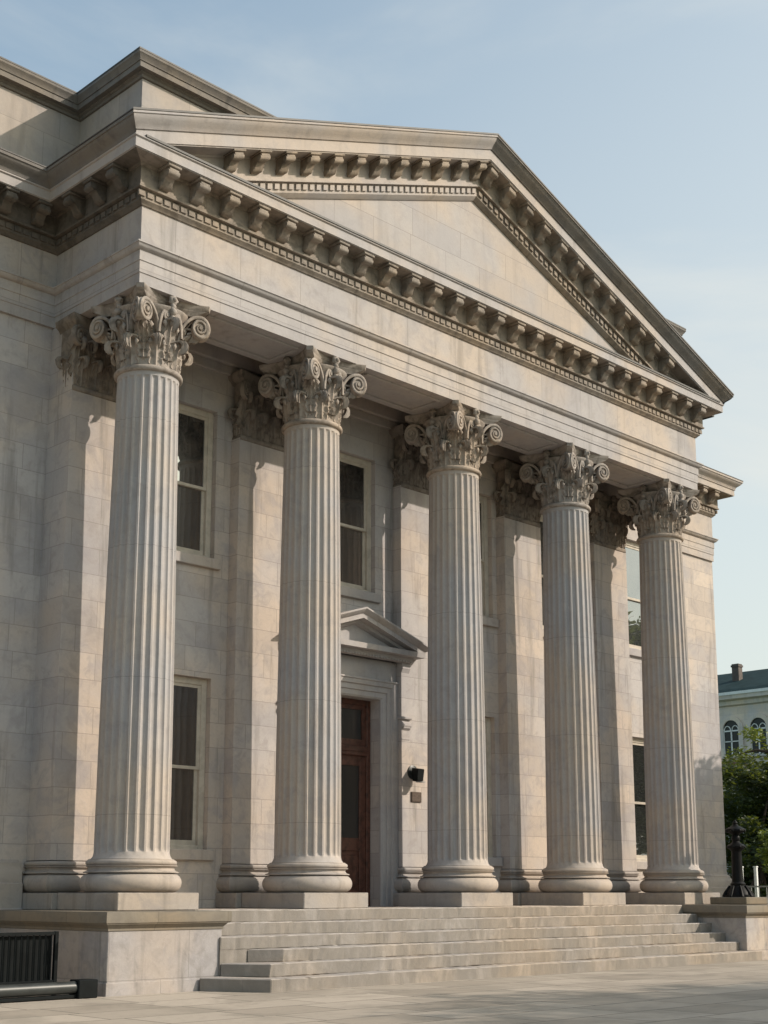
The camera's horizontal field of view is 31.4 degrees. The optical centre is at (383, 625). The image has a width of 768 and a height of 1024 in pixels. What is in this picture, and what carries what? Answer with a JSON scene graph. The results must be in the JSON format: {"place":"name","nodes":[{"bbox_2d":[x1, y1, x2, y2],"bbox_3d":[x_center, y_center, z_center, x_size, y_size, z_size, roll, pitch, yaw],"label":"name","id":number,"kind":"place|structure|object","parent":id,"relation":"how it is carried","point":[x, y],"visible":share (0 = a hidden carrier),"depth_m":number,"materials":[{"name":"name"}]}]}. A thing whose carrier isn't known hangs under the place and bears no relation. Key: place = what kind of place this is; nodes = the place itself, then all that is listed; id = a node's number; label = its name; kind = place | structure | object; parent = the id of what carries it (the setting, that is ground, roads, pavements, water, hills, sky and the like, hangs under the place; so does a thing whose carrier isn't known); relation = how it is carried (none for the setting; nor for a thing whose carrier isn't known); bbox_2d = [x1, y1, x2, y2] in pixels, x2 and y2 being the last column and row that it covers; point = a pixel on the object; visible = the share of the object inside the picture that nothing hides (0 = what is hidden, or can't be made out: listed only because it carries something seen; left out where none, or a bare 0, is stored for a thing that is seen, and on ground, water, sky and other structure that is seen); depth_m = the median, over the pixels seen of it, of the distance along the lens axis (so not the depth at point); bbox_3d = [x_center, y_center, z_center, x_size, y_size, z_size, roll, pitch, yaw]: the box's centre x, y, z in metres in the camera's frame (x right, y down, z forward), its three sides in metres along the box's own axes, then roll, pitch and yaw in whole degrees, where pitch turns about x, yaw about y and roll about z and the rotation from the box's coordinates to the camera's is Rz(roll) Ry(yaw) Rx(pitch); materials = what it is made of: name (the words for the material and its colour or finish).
{"place":"outdoors","nodes":[
{"label":"outdoors","id":0,"kind":"place"},
{"bbox_2d":[0,959,767,1023],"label":"plaza paving","id":1,"kind":"structure","parent":0,"point":[726,993],"depth_m":16.05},
{"bbox_2d":[0,931,58,984],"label":"railing","id":2,"kind":"object","parent":1,"relation":"on","point":[25,957],"visible":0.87,"depth_m":16.95,"materials":[{"name":"black metal"}]},
{"bbox_2d":[0,979,97,1002],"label":"barrier tube","id":3,"kind":"object","parent":1,"relation":"on","point":[80,988],"visible":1,"depth_m":16.50,"materials":[{"name":"metal"}]},
{"bbox_2d":[0,0,767,674],"label":"sky","id":4,"kind":"structure","parent":0,"point":[647,120],"materials":[{"name":"blue"}]},
{"bbox_2d":[725,725,767,763],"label":"young tree","id":5,"kind":"object","parent":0,"point":[753,736],"visible":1,"depth_m":57.90,"materials":[{"name":"green plant"}]},
{"label":"ground","id":6,"kind":"structure","parent":0,"visible":0},
{"bbox_2d":[0,46,767,996],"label":"neoclassical building","id":7,"kind":"structure","parent":6,"relation":"on","point":[350,474],"depth_m":22.96,"materials":[{"name":"stone"}]},
{"bbox_2d":[170,675,213,860],"bbox_3d":[-3.459,2.220,21.671,0.320,2.940,1.780,-11,-15,44],"label":"window","id":8,"kind":"structure","parent":7,"relation":"in","point":[189,694],"depth_m":22.03,"materials":[{"name":"grey glass"}]},
{"bbox_2d":[176,403,220,569],"bbox_3d":[-3.459,-2.384,22.570,0.320,2.760,1.780,-11,-15,44],"label":"window","id":9,"kind":"structure","parent":7,"relation":"in","point":[195,426],"depth_m":22.92,"materials":[{"name":"glass"}]},
{"bbox_2d":[341,697,370,905],"bbox_3d":[-0.999,3.084,24.240,0.164,3.713,2.060,-11,-15,44],"label":"door","id":10,"kind":"structure","parent":7,"relation":"in","point":[355,714],"depth_m":24.74,"materials":[{"name":"red wood"}]},
{"bbox_2d":[339,452,380,603],"bbox_3d":[-0.781,-1.870,25.201,0.320,2.760,1.760,-11,-15,44],"label":"window","id":11,"kind":"structure","parent":7,"relation":"in","point":[355,473],"depth_m":25.51,"materials":[{"name":"glass"}]},
{"bbox_2d":[407,765,423,782],"bbox_3d":[0.616,2.713,25.075,0.270,0.325,0.260,-11,-15,44],"label":"wall lamp","id":12,"kind":"object","parent":7,"relation":"attached to","point":[414,773],"visible":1,"depth_m":25.02,"materials":[{"name":"metal"}]},
{"bbox_2d":[411,792,420,802],"bbox_3d":[0.593,3.152,25.142,0.026,0.190,0.270,-11,-15,44],"label":"wall plaque","id":13,"kind":"object","parent":7,"relation":"attached to","point":[415,796],"depth_m":25.12,"materials":[{"name":"brown metal"}]},
{"bbox_2d":[479,495,498,627],"bbox_3d":[1.594,-1.415,27.534,0.320,2.760,1.780,-11,-15,44],"label":"window","id":14,"kind":"structure","parent":7,"relation":"in","point":[490,622],"depth_m":28.02,"materials":[{"name":"beige paint"}]},
{"bbox_2d":[485,717,502,866],"bbox_3d":[1.594,3.189,26.636,0.320,2.940,1.780,-11,-15,44],"label":"window","id":15,"kind":"structure","parent":7,"relation":"in","point":[492,861],"depth_m":27.13,"materials":[{"name":"beige paint"}]},
{"bbox_2d":[540,515,543,637],"bbox_3d":[3.774,-0.997,29.677,0.320,2.760,1.750,-11,-15,44],"label":"window","id":16,"kind":"structure","parent":7,"relation":"in","point":[541,519],"depth_m":29.44,"materials":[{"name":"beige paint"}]},
{"bbox_2d":[625,540,641,657],"bbox_3d":[5.955,-0.578,31.819,0.320,2.760,1.780,-11,-15,44],"label":"window","id":17,"kind":"structure","parent":7,"relation":"in","point":[632,549],"depth_m":31.77,"materials":[{"name":"grey glass"}]},
{"bbox_2d":[632,737,646,869],"bbox_3d":[5.955,4.025,30.920,0.320,2.940,1.780,-11,-15,44],"label":"window","id":18,"kind":"structure","parent":7,"relation":"in","point":[638,743],"depth_m":30.84,"materials":[{"name":"glass"}]},
{"bbox_2d":[710,820,766,904],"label":"lamp post","id":19,"kind":"object","parent":7,"relation":"on","point":[737,891],"visible":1,"depth_m":28.01,"materials":[{"name":"metal"}]},
{"bbox_2d":[717,663,767,875],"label":"arched window building","id":20,"kind":"structure","parent":6,"relation":"on","point":[743,698],"depth_m":102.98,"materials":[{"name":"beige stone"}]},
{"bbox_2d":[720,716,744,758],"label":"window","id":21,"kind":"structure","parent":20,"relation":"in","point":[730,726],"depth_m":103.18,"materials":[{"name":"white glass"}]},
{"bbox_2d":[746,713,767,756],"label":"window","id":22,"kind":"structure","parent":20,"relation":"in","point":[757,720],"depth_m":101.58,"materials":[{"name":"white glass"}]},
{"bbox_2d":[722,758,767,896],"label":"leafy tree","id":23,"kind":"object","parent":6,"relation":"on","point":[749,861],"visible":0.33,"depth_m":55.78,"materials":[{"name":"green plant"}]},
{"bbox_2d":[722,744,767,885],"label":"leafy tree","id":24,"kind":"object","parent":6,"relation":"on","point":[730,795],"visible":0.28,"depth_m":57.22,"materials":[{"name":"green plant"}]},
{"bbox_2d":[753,866,758,896],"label":"white post","id":25,"kind":"object","parent":6,"relation":"on","point":[756,880],"visible":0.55,"depth_m":45.26,"materials":[{"name":"white metal"}]},
{"bbox_2d":[748,886,767,903],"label":"picket railing","id":26,"kind":"object","parent":6,"relation":"on","point":[759,890],"visible":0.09,"depth_m":44.92,"materials":[{"name":"black metal"}]},
{"bbox_2d":[755,829,767,873],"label":"young tree","id":27,"kind":"object","parent":6,"relation":"on","point":[764,854],"visible":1,"depth_m":43.03,"materials":[{"name":"green plant"}]}
]}

